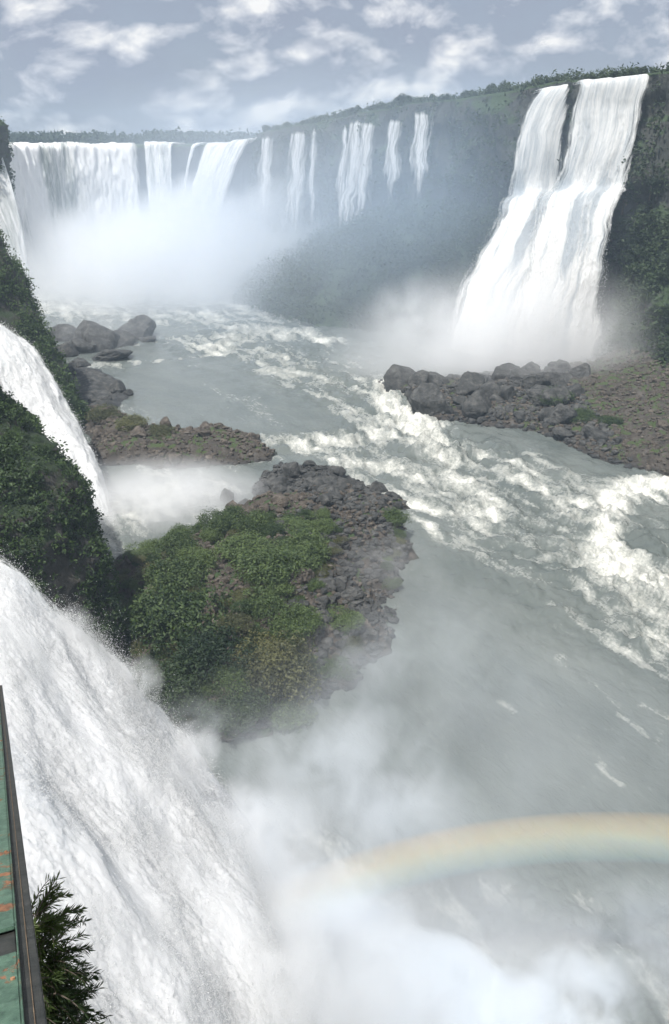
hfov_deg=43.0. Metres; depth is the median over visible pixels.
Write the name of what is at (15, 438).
bush
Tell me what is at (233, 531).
bush
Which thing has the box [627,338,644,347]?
tree
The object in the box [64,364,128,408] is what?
rocks
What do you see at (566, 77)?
forest
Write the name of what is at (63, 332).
rock outcrop
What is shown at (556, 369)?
boulder
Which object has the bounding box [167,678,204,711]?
bush
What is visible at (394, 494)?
boulder
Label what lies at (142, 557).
bush
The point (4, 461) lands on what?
bush
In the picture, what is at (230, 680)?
bush
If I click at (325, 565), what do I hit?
bush
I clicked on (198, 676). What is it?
bush
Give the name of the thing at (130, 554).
bush
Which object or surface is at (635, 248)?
tree
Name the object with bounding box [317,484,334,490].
boulder
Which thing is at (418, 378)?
boulder
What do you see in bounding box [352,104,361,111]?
tree
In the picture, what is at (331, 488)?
boulder
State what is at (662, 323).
tree
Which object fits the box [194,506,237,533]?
bush
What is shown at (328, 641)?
boulder
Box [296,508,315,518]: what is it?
bush
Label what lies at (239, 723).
bush
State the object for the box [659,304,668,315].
tree
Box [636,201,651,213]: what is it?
tree
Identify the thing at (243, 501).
boulder
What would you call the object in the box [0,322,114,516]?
waterfall
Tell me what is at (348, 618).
bush
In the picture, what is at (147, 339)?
rock outcrop
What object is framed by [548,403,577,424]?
boulder
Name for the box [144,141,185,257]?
waterfall
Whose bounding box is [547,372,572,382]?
boulder
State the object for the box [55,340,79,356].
rock outcrop
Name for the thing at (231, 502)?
boulder
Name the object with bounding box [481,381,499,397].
boulder
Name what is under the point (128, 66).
sky
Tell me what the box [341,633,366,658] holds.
bush
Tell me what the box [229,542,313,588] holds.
bush
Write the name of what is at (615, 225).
tree
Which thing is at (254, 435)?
boulder
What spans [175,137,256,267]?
waterfall
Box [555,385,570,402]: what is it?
boulder
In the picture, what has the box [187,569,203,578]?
bush
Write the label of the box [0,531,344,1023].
waterfall
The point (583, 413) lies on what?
bush
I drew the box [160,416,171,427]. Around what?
boulder
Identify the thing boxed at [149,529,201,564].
bush
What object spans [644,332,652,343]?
tree
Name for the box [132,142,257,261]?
cliff
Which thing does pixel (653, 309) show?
tree
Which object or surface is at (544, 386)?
boulder
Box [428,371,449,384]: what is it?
boulder
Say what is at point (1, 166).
undergrowth
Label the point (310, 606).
bush
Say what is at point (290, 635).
bush
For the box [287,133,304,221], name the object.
waterfall
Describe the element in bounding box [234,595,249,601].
bush
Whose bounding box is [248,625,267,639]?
bush
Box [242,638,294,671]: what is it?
bush
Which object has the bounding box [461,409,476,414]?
boulder
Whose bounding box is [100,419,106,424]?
boulder
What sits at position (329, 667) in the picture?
bush
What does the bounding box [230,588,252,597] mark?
bush
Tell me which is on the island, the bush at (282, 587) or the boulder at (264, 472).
the bush at (282, 587)
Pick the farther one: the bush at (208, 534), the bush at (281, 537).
the bush at (208, 534)
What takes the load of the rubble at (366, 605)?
on the island
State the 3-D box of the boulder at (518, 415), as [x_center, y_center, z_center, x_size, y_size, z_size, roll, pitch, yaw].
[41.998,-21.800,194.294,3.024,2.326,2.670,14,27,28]
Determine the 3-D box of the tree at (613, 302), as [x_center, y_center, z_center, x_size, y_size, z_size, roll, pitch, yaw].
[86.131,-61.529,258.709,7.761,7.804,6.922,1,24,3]
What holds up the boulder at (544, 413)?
on the gravel bar
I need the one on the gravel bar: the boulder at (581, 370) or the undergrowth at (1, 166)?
the boulder at (581, 370)
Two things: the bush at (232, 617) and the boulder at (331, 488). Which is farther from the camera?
the boulder at (331, 488)
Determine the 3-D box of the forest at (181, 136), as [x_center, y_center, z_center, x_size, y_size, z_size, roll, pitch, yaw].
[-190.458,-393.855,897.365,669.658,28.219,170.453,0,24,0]
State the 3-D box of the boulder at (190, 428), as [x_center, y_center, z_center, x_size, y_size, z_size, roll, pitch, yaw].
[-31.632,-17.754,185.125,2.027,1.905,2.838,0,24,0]
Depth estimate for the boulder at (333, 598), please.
111.77 m
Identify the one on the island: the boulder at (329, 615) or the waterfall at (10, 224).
the boulder at (329, 615)
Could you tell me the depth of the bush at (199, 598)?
110.04 m
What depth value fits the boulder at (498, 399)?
203.75 m
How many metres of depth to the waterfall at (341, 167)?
339.75 m
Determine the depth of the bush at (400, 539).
132.93 m
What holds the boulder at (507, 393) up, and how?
on the gravel bar
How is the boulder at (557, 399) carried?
on the gravel bar
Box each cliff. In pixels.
[0,121,11,180]
[0,239,81,424]
[0,412,125,660]
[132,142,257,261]
[214,71,668,358]
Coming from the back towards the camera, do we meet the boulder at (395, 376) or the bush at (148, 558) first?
the boulder at (395, 376)
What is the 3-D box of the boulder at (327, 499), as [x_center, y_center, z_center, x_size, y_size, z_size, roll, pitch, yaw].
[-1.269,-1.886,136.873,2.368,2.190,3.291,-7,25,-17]
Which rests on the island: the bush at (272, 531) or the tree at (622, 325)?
the bush at (272, 531)
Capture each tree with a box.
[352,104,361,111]
[394,93,406,104]
[404,95,413,101]
[484,82,496,92]
[500,79,508,87]
[599,278,615,298]
[604,335,619,347]
[605,273,618,287]
[606,230,619,253]
[607,220,622,246]
[607,298,622,308]
[608,333,630,347]
[609,70,619,76]
[610,329,624,343]
[611,317,630,331]
[612,237,631,250]
[614,275,626,285]
[618,321,634,332]
[619,190,637,214]
[619,280,634,295]
[623,181,634,205]
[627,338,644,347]
[628,242,645,257]
[628,264,638,283]
[629,223,644,240]
[630,244,647,261]
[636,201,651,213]
[637,65,647,73]
[638,217,651,233]
[639,292,651,311]
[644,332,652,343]
[646,304,664,326]
[652,234,668,254]
[653,320,668,336]
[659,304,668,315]
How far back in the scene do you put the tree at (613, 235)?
254.85 m
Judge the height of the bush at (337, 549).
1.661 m
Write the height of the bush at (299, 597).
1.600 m
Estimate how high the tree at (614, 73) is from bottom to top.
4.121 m
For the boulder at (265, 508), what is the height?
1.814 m
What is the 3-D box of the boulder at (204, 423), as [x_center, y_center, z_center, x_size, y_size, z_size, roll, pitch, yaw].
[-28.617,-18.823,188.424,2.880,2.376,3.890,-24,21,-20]
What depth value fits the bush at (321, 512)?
133.03 m
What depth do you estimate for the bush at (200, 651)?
97.16 m
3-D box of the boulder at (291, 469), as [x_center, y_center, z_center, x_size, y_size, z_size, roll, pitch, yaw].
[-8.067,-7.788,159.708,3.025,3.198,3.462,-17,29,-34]
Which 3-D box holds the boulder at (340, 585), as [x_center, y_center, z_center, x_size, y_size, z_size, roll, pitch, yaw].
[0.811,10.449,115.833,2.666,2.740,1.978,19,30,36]
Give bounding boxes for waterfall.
[0,157,29,275]
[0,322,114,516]
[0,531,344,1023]
[8,142,144,277]
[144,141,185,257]
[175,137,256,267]
[176,142,211,250]
[257,138,270,218]
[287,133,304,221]
[309,129,315,211]
[338,128,346,211]
[339,121,364,220]
[356,124,371,208]
[384,121,399,182]
[410,113,427,183]
[445,74,648,363]
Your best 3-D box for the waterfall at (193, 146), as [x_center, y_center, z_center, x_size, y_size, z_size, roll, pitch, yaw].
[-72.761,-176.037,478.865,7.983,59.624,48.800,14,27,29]
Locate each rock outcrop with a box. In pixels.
[50,324,75,341]
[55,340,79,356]
[69,357,90,366]
[72,338,95,352]
[73,320,119,351]
[92,349,132,361]
[114,330,135,347]
[117,314,155,339]
[138,336,155,341]
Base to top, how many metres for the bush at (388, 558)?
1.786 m
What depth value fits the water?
100.17 m
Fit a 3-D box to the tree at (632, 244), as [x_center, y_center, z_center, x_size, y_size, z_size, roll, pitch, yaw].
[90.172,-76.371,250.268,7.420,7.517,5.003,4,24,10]
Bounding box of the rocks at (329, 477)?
[252,464,390,507]
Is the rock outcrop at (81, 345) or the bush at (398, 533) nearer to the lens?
the bush at (398, 533)
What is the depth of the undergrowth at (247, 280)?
296.02 m
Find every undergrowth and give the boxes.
[0,116,15,193]
[0,229,90,426]
[0,385,133,675]
[209,62,668,367]
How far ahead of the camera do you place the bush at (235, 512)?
135.75 m
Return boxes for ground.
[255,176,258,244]
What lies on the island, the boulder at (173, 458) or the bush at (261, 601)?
the bush at (261, 601)
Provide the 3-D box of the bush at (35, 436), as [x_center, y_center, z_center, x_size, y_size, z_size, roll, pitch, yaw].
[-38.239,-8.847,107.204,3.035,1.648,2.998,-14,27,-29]
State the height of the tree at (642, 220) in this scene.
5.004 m
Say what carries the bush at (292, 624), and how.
on the island
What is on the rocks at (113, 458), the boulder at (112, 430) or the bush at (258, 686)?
the boulder at (112, 430)
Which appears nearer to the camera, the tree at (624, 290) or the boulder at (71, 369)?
the boulder at (71, 369)
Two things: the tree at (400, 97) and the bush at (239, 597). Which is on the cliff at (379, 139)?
the tree at (400, 97)
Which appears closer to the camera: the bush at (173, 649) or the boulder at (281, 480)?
the bush at (173, 649)
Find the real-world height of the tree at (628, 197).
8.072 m
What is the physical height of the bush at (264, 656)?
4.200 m
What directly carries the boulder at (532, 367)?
on the gravel bar
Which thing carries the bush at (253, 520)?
on the island
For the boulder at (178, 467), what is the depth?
169.35 m
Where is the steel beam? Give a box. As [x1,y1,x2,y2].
[0,685,46,1023]
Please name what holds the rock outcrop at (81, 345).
in the water
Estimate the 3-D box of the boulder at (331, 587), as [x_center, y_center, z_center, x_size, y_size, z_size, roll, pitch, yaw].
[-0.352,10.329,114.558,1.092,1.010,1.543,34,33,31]
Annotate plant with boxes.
[31,870,112,1023]
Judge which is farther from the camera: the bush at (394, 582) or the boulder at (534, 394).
the boulder at (534, 394)
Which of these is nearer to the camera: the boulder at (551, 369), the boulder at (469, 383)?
the boulder at (469, 383)
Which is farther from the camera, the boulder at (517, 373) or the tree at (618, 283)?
the tree at (618, 283)
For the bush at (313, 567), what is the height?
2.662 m
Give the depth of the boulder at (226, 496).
151.85 m
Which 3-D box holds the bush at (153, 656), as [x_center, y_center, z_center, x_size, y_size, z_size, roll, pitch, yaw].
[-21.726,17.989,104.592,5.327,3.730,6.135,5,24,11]
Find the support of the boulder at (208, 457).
on the rocks at (113, 458)
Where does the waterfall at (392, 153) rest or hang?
on the cliff at (379, 139)
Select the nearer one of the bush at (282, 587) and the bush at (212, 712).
the bush at (212, 712)
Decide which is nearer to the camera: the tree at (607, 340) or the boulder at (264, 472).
the boulder at (264, 472)
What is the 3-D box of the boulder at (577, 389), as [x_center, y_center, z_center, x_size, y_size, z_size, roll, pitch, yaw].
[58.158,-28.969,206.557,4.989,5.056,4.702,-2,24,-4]
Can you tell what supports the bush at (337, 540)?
on the island
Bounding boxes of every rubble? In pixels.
[80,404,274,468]
[251,462,392,509]
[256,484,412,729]
[378,346,668,475]
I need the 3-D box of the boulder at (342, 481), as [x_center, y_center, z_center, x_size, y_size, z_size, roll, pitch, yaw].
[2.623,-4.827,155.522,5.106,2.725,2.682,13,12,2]
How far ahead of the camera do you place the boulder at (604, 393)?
203.34 m
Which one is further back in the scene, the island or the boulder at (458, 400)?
the boulder at (458, 400)
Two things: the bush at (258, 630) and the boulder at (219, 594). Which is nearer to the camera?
the bush at (258, 630)
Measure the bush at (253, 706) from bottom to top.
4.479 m
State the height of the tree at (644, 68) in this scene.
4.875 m
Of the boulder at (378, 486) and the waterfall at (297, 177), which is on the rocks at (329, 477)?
the boulder at (378, 486)
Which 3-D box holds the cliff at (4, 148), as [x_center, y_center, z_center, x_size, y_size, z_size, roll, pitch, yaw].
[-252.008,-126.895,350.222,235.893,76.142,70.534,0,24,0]
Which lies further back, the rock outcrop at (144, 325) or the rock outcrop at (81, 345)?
the rock outcrop at (144, 325)
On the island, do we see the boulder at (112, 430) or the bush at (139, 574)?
the bush at (139, 574)
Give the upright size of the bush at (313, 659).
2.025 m
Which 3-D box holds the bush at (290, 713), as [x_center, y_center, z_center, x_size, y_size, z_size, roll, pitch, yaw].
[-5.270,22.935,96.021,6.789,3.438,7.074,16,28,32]
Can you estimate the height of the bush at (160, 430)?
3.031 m
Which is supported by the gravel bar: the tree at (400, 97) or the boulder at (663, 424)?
the boulder at (663, 424)
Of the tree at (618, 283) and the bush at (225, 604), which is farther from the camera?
the tree at (618, 283)
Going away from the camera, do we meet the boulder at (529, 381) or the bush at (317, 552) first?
the bush at (317, 552)
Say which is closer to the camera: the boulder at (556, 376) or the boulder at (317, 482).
the boulder at (317, 482)
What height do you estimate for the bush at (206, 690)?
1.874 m
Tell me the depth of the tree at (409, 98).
308.22 m
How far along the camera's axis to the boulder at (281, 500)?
138.02 m
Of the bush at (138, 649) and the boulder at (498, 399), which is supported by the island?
the bush at (138, 649)
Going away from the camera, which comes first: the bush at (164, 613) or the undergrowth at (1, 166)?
the bush at (164, 613)
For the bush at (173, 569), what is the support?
on the island
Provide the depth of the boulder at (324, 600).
110.30 m
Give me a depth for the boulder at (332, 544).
124.23 m
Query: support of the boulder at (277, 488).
on the rocks at (329, 477)
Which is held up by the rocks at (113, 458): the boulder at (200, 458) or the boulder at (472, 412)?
the boulder at (200, 458)
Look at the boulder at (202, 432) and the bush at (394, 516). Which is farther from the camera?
the boulder at (202, 432)
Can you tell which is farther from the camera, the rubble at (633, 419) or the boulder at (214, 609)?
the rubble at (633, 419)
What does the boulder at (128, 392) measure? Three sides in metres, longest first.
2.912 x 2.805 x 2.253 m
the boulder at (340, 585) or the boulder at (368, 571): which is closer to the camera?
the boulder at (340, 585)
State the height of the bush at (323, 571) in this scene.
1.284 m
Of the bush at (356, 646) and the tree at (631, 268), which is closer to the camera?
the bush at (356, 646)
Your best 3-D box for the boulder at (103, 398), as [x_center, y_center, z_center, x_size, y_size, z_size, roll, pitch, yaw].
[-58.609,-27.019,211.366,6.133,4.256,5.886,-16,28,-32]
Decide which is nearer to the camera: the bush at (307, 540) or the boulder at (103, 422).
the bush at (307, 540)
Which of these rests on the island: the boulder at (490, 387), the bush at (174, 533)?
the bush at (174, 533)
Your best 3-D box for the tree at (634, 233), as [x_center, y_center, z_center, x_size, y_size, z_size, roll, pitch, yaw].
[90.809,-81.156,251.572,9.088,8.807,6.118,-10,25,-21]
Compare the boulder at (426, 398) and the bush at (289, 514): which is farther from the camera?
the boulder at (426, 398)
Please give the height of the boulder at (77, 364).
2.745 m
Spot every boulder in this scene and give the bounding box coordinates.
[67,365,74,374]
[74,361,84,367]
[88,395,111,402]
[93,425,104,440]
[95,406,112,414]
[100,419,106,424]
[106,415,118,422]
[107,428,117,433]
[109,379,125,392]
[122,389,133,395]
[130,426,147,437]
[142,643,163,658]
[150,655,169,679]
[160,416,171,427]
[166,452,180,465]
[175,465,185,469]
[184,426,192,431]
[196,428,211,436]
[197,455,203,461]
[200,421,208,426]
[201,602,218,618]
[205,455,212,460]
[206,592,226,603]
[220,488,233,504]
[225,500,237,509]
[237,498,247,504]
[248,432,257,439]
[258,504,269,512]
[261,470,270,476]
[267,476,288,487]
[270,484,285,493]
[270,494,288,508]
[283,462,299,478]
[286,572,303,585]
[291,568,314,584]
[302,460,316,467]
[308,478,323,490]
[315,595,329,606]
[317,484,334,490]
[318,493,332,506]
[319,637,332,649]
[321,576,335,591]
[325,492,343,499]
[325,610,334,623]
[326,486,335,491]
[327,541,340,554]
[328,585,335,590]
[329,596,335,603]
[330,466,345,476]
[335,578,345,592]
[336,478,362,486]
[340,586,362,599]
[363,628,378,640]
[364,568,373,574]
[366,496,376,500]
[369,481,387,492]
[383,364,415,391]
[390,491,401,498]
[405,391,411,399]
[408,370,428,385]
[408,383,453,414]
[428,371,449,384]
[446,374,454,379]
[452,396,466,404]
[454,371,484,395]
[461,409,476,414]
[462,390,491,419]
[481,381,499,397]
[490,394,504,403]
[492,363,519,380]
[499,385,515,400]
[509,366,530,380]
[513,411,525,419]
[521,361,540,373]
[521,372,551,389]
[527,386,545,404]
[530,384,548,389]
[538,407,552,420]
[542,388,570,406]
[544,366,563,372]
[546,367,555,371]
[547,361,570,371]
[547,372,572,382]
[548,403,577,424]
[552,427,574,440]
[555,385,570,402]
[568,363,590,378]
[568,383,584,397]
[579,440,585,445]
[583,424,607,440]
[600,391,609,395]
[612,436,621,443]
[656,419,668,430]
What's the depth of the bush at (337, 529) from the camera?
131.36 m
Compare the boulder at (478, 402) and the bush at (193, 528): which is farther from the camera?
the boulder at (478, 402)
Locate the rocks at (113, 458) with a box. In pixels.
[82,405,277,468]
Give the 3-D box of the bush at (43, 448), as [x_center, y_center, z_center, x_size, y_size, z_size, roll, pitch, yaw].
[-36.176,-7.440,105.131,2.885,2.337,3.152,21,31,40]
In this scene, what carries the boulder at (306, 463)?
on the rocks at (329, 477)
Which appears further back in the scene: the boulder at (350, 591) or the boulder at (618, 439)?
the boulder at (618, 439)
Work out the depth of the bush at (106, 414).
189.98 m
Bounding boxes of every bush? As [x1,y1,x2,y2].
[0,457,11,464]
[2,431,14,438]
[5,433,24,442]
[11,425,20,431]
[31,435,42,442]
[31,444,56,455]
[84,402,122,421]
[114,413,150,431]
[114,579,249,658]
[119,597,129,607]
[120,538,159,556]
[120,585,167,638]
[122,549,140,559]
[126,635,158,657]
[128,579,147,591]
[129,561,155,585]
[131,555,145,562]
[132,643,172,673]
[132,652,209,723]
[140,554,211,599]
[143,554,159,565]
[146,424,176,437]
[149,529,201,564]
[156,528,191,549]
[161,634,187,658]
[167,523,195,534]
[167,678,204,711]
[172,619,264,683]
[175,544,218,571]
[175,711,198,728]
[179,682,272,740]
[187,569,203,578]
[188,667,211,684]
[189,587,212,607]
[190,522,201,532]
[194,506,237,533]
[194,680,222,698]
[196,698,228,730]
[199,527,224,541]
[203,617,216,629]
[205,663,253,698]
[212,503,248,522]
[213,610,258,634]
[214,527,266,563]
[216,594,236,609]
[222,704,251,728]
[227,529,239,534]
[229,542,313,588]
[229,598,254,613]
[230,507,275,535]
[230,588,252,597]
[230,624,297,674]
[233,625,325,708]
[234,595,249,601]
[236,582,288,624]
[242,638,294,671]
[243,568,263,587]
[244,682,274,693]
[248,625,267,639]
[249,536,289,553]
[258,521,285,539]
[261,696,318,734]
[264,578,297,595]
[265,508,276,517]
[267,600,325,643]
[273,510,296,525]
[275,535,289,544]
[276,527,331,569]
[278,514,316,533]
[283,631,306,649]
[286,591,305,601]
[288,532,323,551]
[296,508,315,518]
[300,605,316,615]
[303,559,320,574]
[303,576,324,591]
[306,517,337,534]
[306,653,318,666]
[309,507,330,518]
[314,568,328,577]
[314,653,357,680]
[318,560,336,569]
[324,542,341,554]
[326,600,365,632]
[330,535,348,543]
[335,525,342,532]
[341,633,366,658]
[379,507,411,527]
[380,561,394,570]
[381,574,402,590]
[382,555,393,561]
[383,548,401,558]
[389,527,406,538]
[391,536,406,545]
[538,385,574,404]
[569,407,596,423]
[596,415,623,425]
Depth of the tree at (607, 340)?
244.14 m
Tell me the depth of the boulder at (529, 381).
212.35 m
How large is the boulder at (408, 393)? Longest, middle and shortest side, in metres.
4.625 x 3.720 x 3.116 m
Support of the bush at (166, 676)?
on the island
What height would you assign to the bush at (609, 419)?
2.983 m
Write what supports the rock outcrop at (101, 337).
in the water
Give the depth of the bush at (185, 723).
92.65 m
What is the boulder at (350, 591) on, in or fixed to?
on the island
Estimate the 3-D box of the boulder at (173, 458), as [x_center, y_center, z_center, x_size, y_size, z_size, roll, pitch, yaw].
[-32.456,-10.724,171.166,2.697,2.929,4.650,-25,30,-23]
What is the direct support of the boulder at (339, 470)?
on the rocks at (329, 477)
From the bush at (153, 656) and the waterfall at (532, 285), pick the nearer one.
the bush at (153, 656)
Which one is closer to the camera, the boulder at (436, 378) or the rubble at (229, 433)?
the rubble at (229, 433)
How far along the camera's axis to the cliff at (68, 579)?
98.76 m
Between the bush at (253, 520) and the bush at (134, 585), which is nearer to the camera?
the bush at (134, 585)
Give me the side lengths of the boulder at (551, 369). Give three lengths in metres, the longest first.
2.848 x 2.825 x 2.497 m
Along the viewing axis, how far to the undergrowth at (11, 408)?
101.69 m
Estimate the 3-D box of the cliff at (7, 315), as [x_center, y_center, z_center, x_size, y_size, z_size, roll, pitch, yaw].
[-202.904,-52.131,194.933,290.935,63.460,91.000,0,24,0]
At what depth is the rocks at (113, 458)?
173.85 m
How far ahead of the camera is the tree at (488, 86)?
279.54 m
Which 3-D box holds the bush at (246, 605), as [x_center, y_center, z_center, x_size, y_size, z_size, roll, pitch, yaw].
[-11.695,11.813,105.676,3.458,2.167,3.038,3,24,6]
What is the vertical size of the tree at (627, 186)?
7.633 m
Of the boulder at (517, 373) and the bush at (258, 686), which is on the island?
the bush at (258, 686)
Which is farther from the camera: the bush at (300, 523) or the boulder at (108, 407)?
the boulder at (108, 407)
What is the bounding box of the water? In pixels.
[29,247,668,1023]
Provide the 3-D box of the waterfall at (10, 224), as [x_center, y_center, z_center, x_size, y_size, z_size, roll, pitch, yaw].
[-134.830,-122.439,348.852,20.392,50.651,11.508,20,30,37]
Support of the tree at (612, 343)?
on the cliff at (379, 139)
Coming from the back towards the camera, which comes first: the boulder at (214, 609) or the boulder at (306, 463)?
the boulder at (306, 463)
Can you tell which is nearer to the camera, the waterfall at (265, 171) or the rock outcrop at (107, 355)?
the rock outcrop at (107, 355)
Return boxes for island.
[114,487,418,741]
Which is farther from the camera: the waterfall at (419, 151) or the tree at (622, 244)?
the waterfall at (419, 151)
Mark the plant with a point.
(57, 973)
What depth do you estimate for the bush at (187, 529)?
134.16 m
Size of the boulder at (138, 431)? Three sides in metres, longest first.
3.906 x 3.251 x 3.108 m
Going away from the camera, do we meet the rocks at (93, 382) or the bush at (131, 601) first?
the bush at (131, 601)
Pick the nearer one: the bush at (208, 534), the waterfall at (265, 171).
the bush at (208, 534)
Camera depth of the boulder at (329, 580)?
114.39 m
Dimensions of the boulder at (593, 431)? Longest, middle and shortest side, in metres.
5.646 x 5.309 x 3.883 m
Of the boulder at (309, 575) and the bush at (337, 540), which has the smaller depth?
the boulder at (309, 575)
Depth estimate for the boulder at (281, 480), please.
156.06 m
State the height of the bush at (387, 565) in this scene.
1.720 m
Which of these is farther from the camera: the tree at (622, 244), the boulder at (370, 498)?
the tree at (622, 244)
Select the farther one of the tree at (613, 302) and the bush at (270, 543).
the tree at (613, 302)
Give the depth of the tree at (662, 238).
237.09 m
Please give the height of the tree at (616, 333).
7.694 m
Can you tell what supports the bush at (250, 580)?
on the island
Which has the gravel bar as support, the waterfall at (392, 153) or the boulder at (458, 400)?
the boulder at (458, 400)
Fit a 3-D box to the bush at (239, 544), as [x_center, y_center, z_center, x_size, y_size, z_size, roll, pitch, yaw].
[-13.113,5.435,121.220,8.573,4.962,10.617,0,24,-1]
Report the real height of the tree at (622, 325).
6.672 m
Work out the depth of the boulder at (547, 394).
200.27 m
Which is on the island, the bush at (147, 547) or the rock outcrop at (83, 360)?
the bush at (147, 547)
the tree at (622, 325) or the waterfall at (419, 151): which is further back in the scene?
the waterfall at (419, 151)
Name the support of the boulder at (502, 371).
on the gravel bar
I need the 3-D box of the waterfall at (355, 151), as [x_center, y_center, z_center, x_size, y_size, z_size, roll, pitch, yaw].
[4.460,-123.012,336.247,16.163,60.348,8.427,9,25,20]
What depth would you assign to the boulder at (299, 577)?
111.42 m
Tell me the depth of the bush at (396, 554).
130.50 m
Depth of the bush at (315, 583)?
112.46 m
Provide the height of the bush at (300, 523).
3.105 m
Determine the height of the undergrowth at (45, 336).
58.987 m
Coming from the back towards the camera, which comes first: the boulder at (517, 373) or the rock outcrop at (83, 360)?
the rock outcrop at (83, 360)
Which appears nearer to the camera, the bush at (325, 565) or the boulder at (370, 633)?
the boulder at (370, 633)
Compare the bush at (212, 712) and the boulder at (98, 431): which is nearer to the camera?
the bush at (212, 712)
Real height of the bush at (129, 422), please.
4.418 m
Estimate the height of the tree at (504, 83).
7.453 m
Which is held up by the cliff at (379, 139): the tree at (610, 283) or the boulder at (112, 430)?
the tree at (610, 283)
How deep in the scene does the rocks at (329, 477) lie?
159.12 m
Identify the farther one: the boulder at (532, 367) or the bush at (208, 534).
the boulder at (532, 367)
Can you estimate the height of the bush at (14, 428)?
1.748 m
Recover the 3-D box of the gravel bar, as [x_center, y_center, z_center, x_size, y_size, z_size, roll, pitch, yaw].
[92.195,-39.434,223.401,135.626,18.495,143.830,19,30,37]
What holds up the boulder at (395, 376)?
on the gravel bar
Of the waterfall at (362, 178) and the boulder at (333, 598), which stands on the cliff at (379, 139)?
the waterfall at (362, 178)
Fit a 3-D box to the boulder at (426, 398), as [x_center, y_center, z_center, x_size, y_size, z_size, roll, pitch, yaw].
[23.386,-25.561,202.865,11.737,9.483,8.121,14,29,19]
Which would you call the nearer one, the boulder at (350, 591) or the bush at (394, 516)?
the boulder at (350, 591)
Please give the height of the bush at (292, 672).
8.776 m
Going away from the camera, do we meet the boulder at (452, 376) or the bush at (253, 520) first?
the bush at (253, 520)
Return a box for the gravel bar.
[384,348,668,474]
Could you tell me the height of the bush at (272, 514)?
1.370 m
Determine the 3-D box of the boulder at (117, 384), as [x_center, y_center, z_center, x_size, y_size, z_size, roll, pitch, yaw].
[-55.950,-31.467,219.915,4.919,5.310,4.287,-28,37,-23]
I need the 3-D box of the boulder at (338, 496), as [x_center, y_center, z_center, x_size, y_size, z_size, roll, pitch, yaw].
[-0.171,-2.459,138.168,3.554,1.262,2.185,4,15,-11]
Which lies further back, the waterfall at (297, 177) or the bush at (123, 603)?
the waterfall at (297, 177)
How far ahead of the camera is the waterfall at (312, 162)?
363.58 m
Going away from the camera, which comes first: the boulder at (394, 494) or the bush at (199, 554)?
the bush at (199, 554)
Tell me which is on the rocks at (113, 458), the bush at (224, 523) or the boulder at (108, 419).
the boulder at (108, 419)
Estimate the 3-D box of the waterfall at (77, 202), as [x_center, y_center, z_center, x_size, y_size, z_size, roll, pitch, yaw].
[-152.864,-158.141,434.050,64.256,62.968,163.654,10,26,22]
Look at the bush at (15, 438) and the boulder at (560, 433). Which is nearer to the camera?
the bush at (15, 438)
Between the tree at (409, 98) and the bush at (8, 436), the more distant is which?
the tree at (409, 98)
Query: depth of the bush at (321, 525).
127.87 m
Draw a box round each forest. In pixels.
[8,126,259,143]
[261,61,667,131]
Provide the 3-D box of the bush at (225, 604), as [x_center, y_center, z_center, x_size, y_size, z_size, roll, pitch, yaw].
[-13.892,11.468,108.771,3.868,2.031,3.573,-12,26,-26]
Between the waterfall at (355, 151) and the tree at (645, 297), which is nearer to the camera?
the tree at (645, 297)
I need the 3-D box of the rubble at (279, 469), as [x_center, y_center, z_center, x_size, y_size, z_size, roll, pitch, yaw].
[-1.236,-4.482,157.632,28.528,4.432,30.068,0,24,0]
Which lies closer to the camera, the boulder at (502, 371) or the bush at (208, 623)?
the bush at (208, 623)
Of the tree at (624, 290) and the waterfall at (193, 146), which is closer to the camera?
the tree at (624, 290)
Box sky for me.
[0,0,668,141]
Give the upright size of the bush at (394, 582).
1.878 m
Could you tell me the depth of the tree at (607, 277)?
258.32 m
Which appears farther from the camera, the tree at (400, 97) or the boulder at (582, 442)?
the tree at (400, 97)
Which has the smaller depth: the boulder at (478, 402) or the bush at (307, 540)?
the bush at (307, 540)
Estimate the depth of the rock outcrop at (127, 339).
272.32 m
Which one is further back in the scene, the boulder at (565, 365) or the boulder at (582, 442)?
the boulder at (565, 365)

